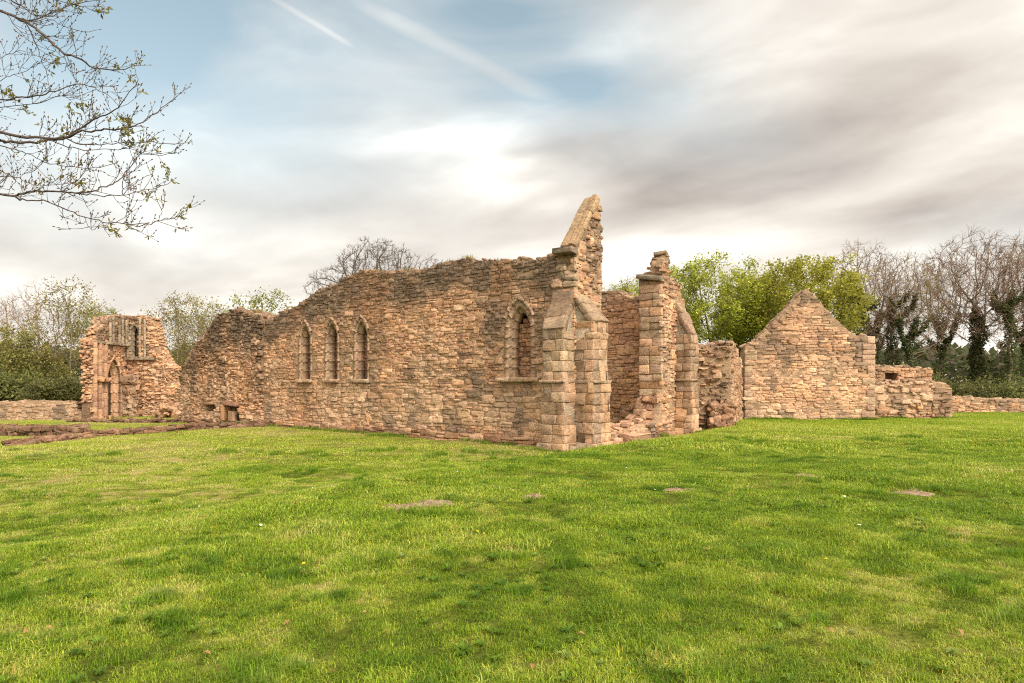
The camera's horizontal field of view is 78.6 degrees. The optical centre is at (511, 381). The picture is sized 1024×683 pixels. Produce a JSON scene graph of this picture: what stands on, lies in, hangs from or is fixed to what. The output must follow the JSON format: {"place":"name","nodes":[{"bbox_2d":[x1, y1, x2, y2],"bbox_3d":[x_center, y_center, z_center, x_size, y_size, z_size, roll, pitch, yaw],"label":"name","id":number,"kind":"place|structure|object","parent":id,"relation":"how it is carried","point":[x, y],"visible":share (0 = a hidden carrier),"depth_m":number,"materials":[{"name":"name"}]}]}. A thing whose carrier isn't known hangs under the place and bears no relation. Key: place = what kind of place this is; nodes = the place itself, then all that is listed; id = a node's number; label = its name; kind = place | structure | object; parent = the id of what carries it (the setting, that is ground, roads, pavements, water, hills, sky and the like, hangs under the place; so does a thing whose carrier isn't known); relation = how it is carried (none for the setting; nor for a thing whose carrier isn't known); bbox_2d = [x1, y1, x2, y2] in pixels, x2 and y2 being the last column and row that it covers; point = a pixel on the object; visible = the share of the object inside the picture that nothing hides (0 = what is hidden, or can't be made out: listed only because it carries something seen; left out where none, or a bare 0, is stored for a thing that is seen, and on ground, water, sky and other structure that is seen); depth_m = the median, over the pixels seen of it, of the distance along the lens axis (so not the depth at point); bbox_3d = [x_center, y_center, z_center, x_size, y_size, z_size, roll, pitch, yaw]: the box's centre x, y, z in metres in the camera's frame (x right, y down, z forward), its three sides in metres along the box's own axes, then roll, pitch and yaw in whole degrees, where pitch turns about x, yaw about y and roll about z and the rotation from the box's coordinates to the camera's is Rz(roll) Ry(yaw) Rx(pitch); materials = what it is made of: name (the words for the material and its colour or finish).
{"place":"outdoors","nodes":[
{"label":"outdoors","id":0,"kind":"place"},
{"bbox_2d":[0,382,1023,682],"bbox_3d":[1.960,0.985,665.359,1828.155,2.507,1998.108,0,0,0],"label":"ground","id":1,"kind":"structure","parent":0,"point":[904,634],"depth_m":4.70,"materials":[{"name":"green plant"}]},
{"bbox_2d":[0,361,25,400],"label":"shrub","id":2,"kind":"object","parent":1,"relation":"on","point":[2,380],"visible":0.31,"depth_m":48.89,"materials":[{"name":"green plant"}]},
{"bbox_2d":[0,295,45,365],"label":"bare tree","id":3,"kind":"object","parent":1,"relation":"on","point":[9,311],"visible":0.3,"depth_m":66.22,"materials":[{"name":"green plant"}]},
{"bbox_2d":[0,364,53,401],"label":"shrub","id":4,"kind":"object","parent":1,"relation":"on","point":[19,380],"visible":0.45,"depth_m":49.17,"materials":[{"name":"green plant"}]},
{"bbox_2d":[0,319,63,386],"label":"bushy tree","id":5,"kind":"object","parent":1,"relation":"on","point":[15,356],"visible":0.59,"depth_m":53.97,"materials":[{"name":"green plant"}]},
{"bbox_2d":[0,399,81,419],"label":"garden wall","id":6,"kind":"structure","parent":1,"relation":"on","point":[29,409],"depth_m":35.99,"materials":[{"name":"stone"}]},
{"bbox_2d":[0,279,87,367],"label":"bare tree","id":7,"kind":"object","parent":1,"relation":"on","point":[29,305],"visible":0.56,"depth_m":59.60,"materials":[{"name":"green plant"}]},
{"bbox_2d":[9,368,82,401],"bbox_3d":[-35.483,0.889,49.016,5.977,3.985,4.382,0,0,-27],"label":"shrub","id":8,"kind":"object","parent":1,"relation":"on","point":[55,392],"visible":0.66,"depth_m":48.19,"materials":[{"name":"green plant"}]},
{"bbox_2d":[0,423,96,435],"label":"wall footing","id":9,"kind":"object","parent":1,"relation":"on","point":[14,429],"depth_m":24.93,"materials":[{"name":"stone"}]},
{"bbox_2d":[1,431,96,446],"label":"wall footing","id":10,"kind":"object","parent":1,"relation":"on","point":[34,439],"depth_m":21.43,"materials":[{"name":"stone"}]},
{"bbox_2d":[20,351,77,389],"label":"bushy tree","id":11,"kind":"object","parent":1,"relation":"on","point":[59,372],"visible":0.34,"depth_m":55.90,"materials":[{"name":"green plant"}]},
{"bbox_2d":[16,273,115,377],"bbox_3d":[-41.074,-3.618,58.055,7.341,12.576,7.510,0,0,-29],"label":"budding tree","id":12,"kind":"object","parent":1,"relation":"on","point":[71,350],"visible":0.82,"depth_m":57.36,"materials":[{"name":"green plant"}]},
{"bbox_2d":[68,368,82,401],"bbox_3d":[-35.321,0.902,52.026,4.382,3.984,5.977,0,0,-11],"label":"shrub","id":13,"kind":"object","parent":1,"relation":"on","point":[75,380],"visible":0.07,"depth_m":51.27,"materials":[{"name":"green plant"}]},
{"bbox_2d":[59,303,124,357],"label":"spring tree","id":14,"kind":"object","parent":1,"relation":"on","point":[97,315],"visible":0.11,"depth_m":64.81,"materials":[{"name":"green plant"}]},
{"bbox_2d":[0,0,204,241],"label":"overhanging tree","id":15,"kind":"object","parent":1,"relation":"on","point":[43,139],"visible":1,"depth_m":6.77,"materials":[{"name":"brown plant"}]},
{"bbox_2d":[79,314,181,418],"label":"ruined transept","id":16,"kind":"structure","parent":1,"relation":"on","point":[129,367],"depth_m":39.05,"materials":[{"name":"stone"}]},
{"bbox_2d":[65,417,211,422],"bbox_3d":[-19.393,2.091,33.070,10.556,0.471,1.160,0,0,20],"label":"wall footing","id":17,"kind":"object","parent":1,"relation":"on","point":[154,420],"depth_m":33.19,"materials":[{"name":"stone"}]},
{"bbox_2d":[138,290,210,370],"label":"budding tree","id":18,"kind":"object","parent":1,"relation":"on","point":[176,311],"visible":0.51,"depth_m":51.66,"materials":[{"name":"green plant"}]},
{"bbox_2d":[92,420,267,436],"bbox_3d":[-13.499,1.939,25.875,6.615,0.456,1.076,0,0,-44],"label":"wall footing","id":19,"kind":"object","parent":1,"relation":"on","point":[157,429],"depth_m":25.45,"materials":[{"name":"stone"}]},
{"bbox_2d":[166,338,193,381],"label":"bushy tree","id":20,"kind":"object","parent":1,"relation":"on","point":[175,345],"visible":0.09,"depth_m":59.25,"materials":[{"name":"green plant"}]},
{"bbox_2d":[165,293,220,368],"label":"budding tree","id":21,"kind":"object","parent":1,"relation":"on","point":[205,316],"visible":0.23,"depth_m":55.47,"materials":[{"name":"green plant"}]},
{"bbox_2d":[187,306,227,341],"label":"bare tree","id":22,"kind":"object","parent":1,"relation":"on","point":[207,323],"visible":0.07,"depth_m":57.36,"materials":[{"name":"green plant"}]},
{"bbox_2d":[205,285,294,330],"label":"spring tree","id":23,"kind":"object","parent":1,"relation":"on","point":[254,303],"visible":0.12,"depth_m":51.79,"materials":[{"name":"green plant"}]},
{"bbox_2d":[303,235,441,298],"bbox_3d":[-13.065,-5.785,60.044,13.493,16.311,7.702,0,0,-20],"label":"domed tree","id":24,"kind":"object","parent":1,"relation":"on","point":[354,261],"visible":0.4,"depth_m":59.25,"materials":[{"name":"brown plant"}]},
{"bbox_2d":[382,499,454,510],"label":"bare earth","id":25,"kind":"structure","parent":1,"relation":"on","point":[429,501],"depth_m":8.26,"materials":[{"name":"beige soil"}]},
{"bbox_2d":[177,194,701,451],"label":"ruined hall","id":26,"kind":"structure","parent":1,"relation":"on","point":[558,348],"depth_m":22.73,"materials":[{"name":"stone"}]},
{"bbox_2d":[295,319,311,382],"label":"window","id":27,"kind":"structure","parent":26,"relation":"in","point":[305,335],"depth_m":26.74,"materials":[{"name":"stone"}]},
{"bbox_2d":[321,317,339,382],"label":"window","id":28,"kind":"structure","parent":26,"relation":"in","point":[331,329],"depth_m":25.58,"materials":[{"name":"stone"}]},
{"bbox_2d":[350,314,369,382],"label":"window","id":29,"kind":"structure","parent":26,"relation":"in","point":[361,342],"depth_m":24.44,"materials":[{"name":"stone"}]},
{"bbox_2d":[495,296,540,381],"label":"window","id":30,"kind":"structure","parent":26,"relation":"in","point":[519,339],"depth_m":19.72,"materials":[{"name":"stone"}]},
{"bbox_2d":[0,340,1023,396],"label":"distant woodland","id":31,"kind":"object","parent":1,"relation":"on","point":[956,357],"visible":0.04,"depth_m":80.91,"materials":[{"name":"green plant"}]},
{"bbox_2d":[521,493,544,497],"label":"bare earth","id":32,"kind":"structure","parent":1,"relation":"on","point":[535,495],"depth_m":8.67,"materials":[{"name":"beige soil"}]},
{"bbox_2d":[610,438,622,444],"bbox_3d":[3.204,1.948,19.905,0.485,0.352,0.638,0,0,38],"label":"fallen block","id":33,"kind":"object","parent":1,"relation":"on","point":[617,441],"depth_m":19.67,"materials":[{"name":"stone"}]},
{"bbox_2d":[619,431,651,442],"bbox_3d":[4.054,1.890,20.545,0.674,0.462,1.236,0,0,39],"label":"fallen block","id":34,"kind":"object","parent":1,"relation":"on","point":[628,437],"depth_m":20.19,"materials":[{"name":"stone"}]},
{"bbox_2d":[603,274,701,316],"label":"broadleaf tree","id":35,"kind":"object","parent":1,"relation":"on","point":[624,288],"visible":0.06,"depth_m":51.24,"materials":[{"name":"green plant"}]},
{"bbox_2d":[663,487,697,490],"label":"bare earth","id":36,"kind":"structure","parent":1,"relation":"on","point":[673,489],"depth_m":9.35,"materials":[{"name":"beige soil"}]},
{"bbox_2d":[632,249,787,346],"bbox_3d":[14.303,-3.566,45.106,10.631,11.520,13.859,0,0,41],"label":"broadleaf tree","id":37,"kind":"object","parent":1,"relation":"on","point":[698,306],"visible":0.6,"depth_m":42.72,"materials":[{"name":"green plant"}]},
{"bbox_2d":[697,340,743,429],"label":"broken wall","id":38,"kind":"structure","parent":1,"relation":"on","point":[719,371],"depth_m":25.08,"materials":[{"name":"stone"}]},
{"bbox_2d":[710,264,805,355],"bbox_3d":[19.112,-3.454,48.684,8.154,11.306,11.080,0,0,29],"label":"broadleaf tree","id":39,"kind":"object","parent":1,"relation":"on","point":[722,297],"visible":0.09,"depth_m":47.56,"materials":[{"name":"green plant"}]},
{"bbox_2d":[793,473,816,476],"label":"bare earth","id":40,"kind":"structure","parent":1,"relation":"on","point":[803,474],"depth_m":10.57,"materials":[{"name":"beige soil"}]},
{"bbox_2d":[731,252,880,337],"bbox_3d":[20.785,-3.454,44.349,9.469,11.306,12.867,0,0,33],"label":"broadleaf tree","id":41,"kind":"object","parent":1,"relation":"on","point":[846,287],"visible":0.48,"depth_m":41.57,"materials":[{"name":"green plant"}]},
{"bbox_2d":[739,288,876,419],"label":"gabled wall","id":42,"kind":"structure","parent":1,"relation":"on","point":[805,354],"depth_m":28.88,"materials":[{"name":"stone"}]},
{"bbox_2d":[824,237,901,352],"bbox_3d":[25.336,-4.128,46.044,5.828,13.218,5.424,0,0,-11],"label":"bare tree","id":43,"kind":"object","parent":1,"relation":"on","point":[870,308],"visible":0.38,"depth_m":45.63,"materials":[{"name":"brown plant"}]},
{"bbox_2d":[851,244,915,365],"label":"bare tree","id":44,"kind":"object","parent":1,"relation":"on","point":[877,355],"visible":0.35,"depth_m":49.89,"materials":[{"name":"brown plant"}]},
{"bbox_2d":[865,251,939,365],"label":"bare tree","id":45,"kind":"object","parent":1,"relation":"on","point":[892,338],"visible":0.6,"depth_m":47.93,"materials":[{"name":"brown plant"}]},
{"bbox_2d":[891,488,935,496],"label":"bare earth","id":46,"kind":"structure","parent":1,"relation":"on","point":[919,493],"depth_m":9.24,"materials":[{"name":"beige soil"}]},
{"bbox_2d":[874,364,954,418],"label":"ruined wall","id":47,"kind":"structure","parent":1,"relation":"on","point":[909,391],"depth_m":29.89,"materials":[{"name":"stone"}]},
{"bbox_2d":[876,248,955,366],"bbox_3d":[30.208,-3.876,46.879,5.445,12.372,5.115,0,0,17],"label":"bare tree","id":48,"kind":"object","parent":1,"relation":"on","point":[909,349],"visible":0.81,"depth_m":46.64,"materials":[{"name":"brown plant"}]},
{"bbox_2d":[893,360,942,381],"bbox_3d":[27.738,0.453,44.027,4.382,3.985,5.977,0,0,1],"label":"shrub","id":49,"kind":"object","parent":1,"relation":"on","point":[933,376],"visible":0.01,"depth_m":42.51,"materials":[{"name":"green plant"}]},
{"bbox_2d":[899,245,978,384],"bbox_3d":[36.674,-4.711,53.779,5.863,14.182,6.241,0,0,10],"label":"bare tree","id":50,"kind":"object","parent":1,"relation":"on","point":[944,348],"visible":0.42,"depth_m":53.33,"materials":[{"name":"brown plant"}]},
{"bbox_2d":[933,370,946,382],"bbox_3d":[30.726,0.745,46.003,4.782,3.188,3.506,0,0,17],"label":"shrub","id":51,"kind":"object","parent":1,"relation":"on","point":[939,377],"visible":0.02,"depth_m":45.39,"materials":[{"name":"green plant"}]},
{"bbox_2d":[935,374,984,396],"bbox_3d":[28.881,0.875,41.006,4.184,2.789,3.068,0,0,29],"label":"shrub","id":52,"kind":"object","parent":1,"relation":"on","point":[958,390],"visible":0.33,"depth_m":40.55,"materials":[{"name":"green plant"}]},
{"bbox_2d":[913,221,1023,384],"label":"bare tree","id":53,"kind":"object","parent":1,"relation":"on","point":[976,355],"visible":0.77,"depth_m":48.58,"materials":[{"name":"brown plant"}]},
{"bbox_2d":[956,373,998,397],"bbox_3d":[31.122,0.859,41.984,3.155,2.869,4.303,0,0,44],"label":"shrub","id":54,"kind":"object","parent":1,"relation":"on","point":[979,385],"visible":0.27,"depth_m":41.26,"materials":[{"name":"green plant"}]},
{"bbox_2d":[953,395,1023,412],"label":"boundary wall","id":55,"kind":"structure","parent":1,"relation":"on","point":[967,403],"depth_m":35.77,"materials":[{"name":"stone"}]},
{"bbox_2d":[969,236,1023,387],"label":"bare tree","id":56,"kind":"object","parent":1,"relation":"on","point":[1009,321],"visible":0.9,"depth_m":46.70,"materials":[{"name":"brown plant"}]},
{"bbox_2d":[972,376,1023,397],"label":"shrub","id":57,"kind":"object","parent":1,"relation":"on","point":[1005,392],"visible":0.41,"depth_m":40.58,"materials":[{"name":"green plant"}]},
{"bbox_2d":[987,228,1023,383],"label":"bare tree","id":58,"kind":"object","parent":1,"relation":"on","point":[1021,334],"visible":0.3,"depth_m":50.73,"materials":[{"name":"brown plant"}]},
{"bbox_2d":[1003,372,1023,397],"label":"shrub","id":59,"kind":"object","parent":1,"relation":"on","point":[1019,386],"visible":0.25,"depth_m":41.80,"materials":[{"name":"green plant"}]},
{"bbox_2d":[0,0,1023,381],"label":"sky","id":60,"kind":"structure","parent":0,"point":[766,130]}
]}

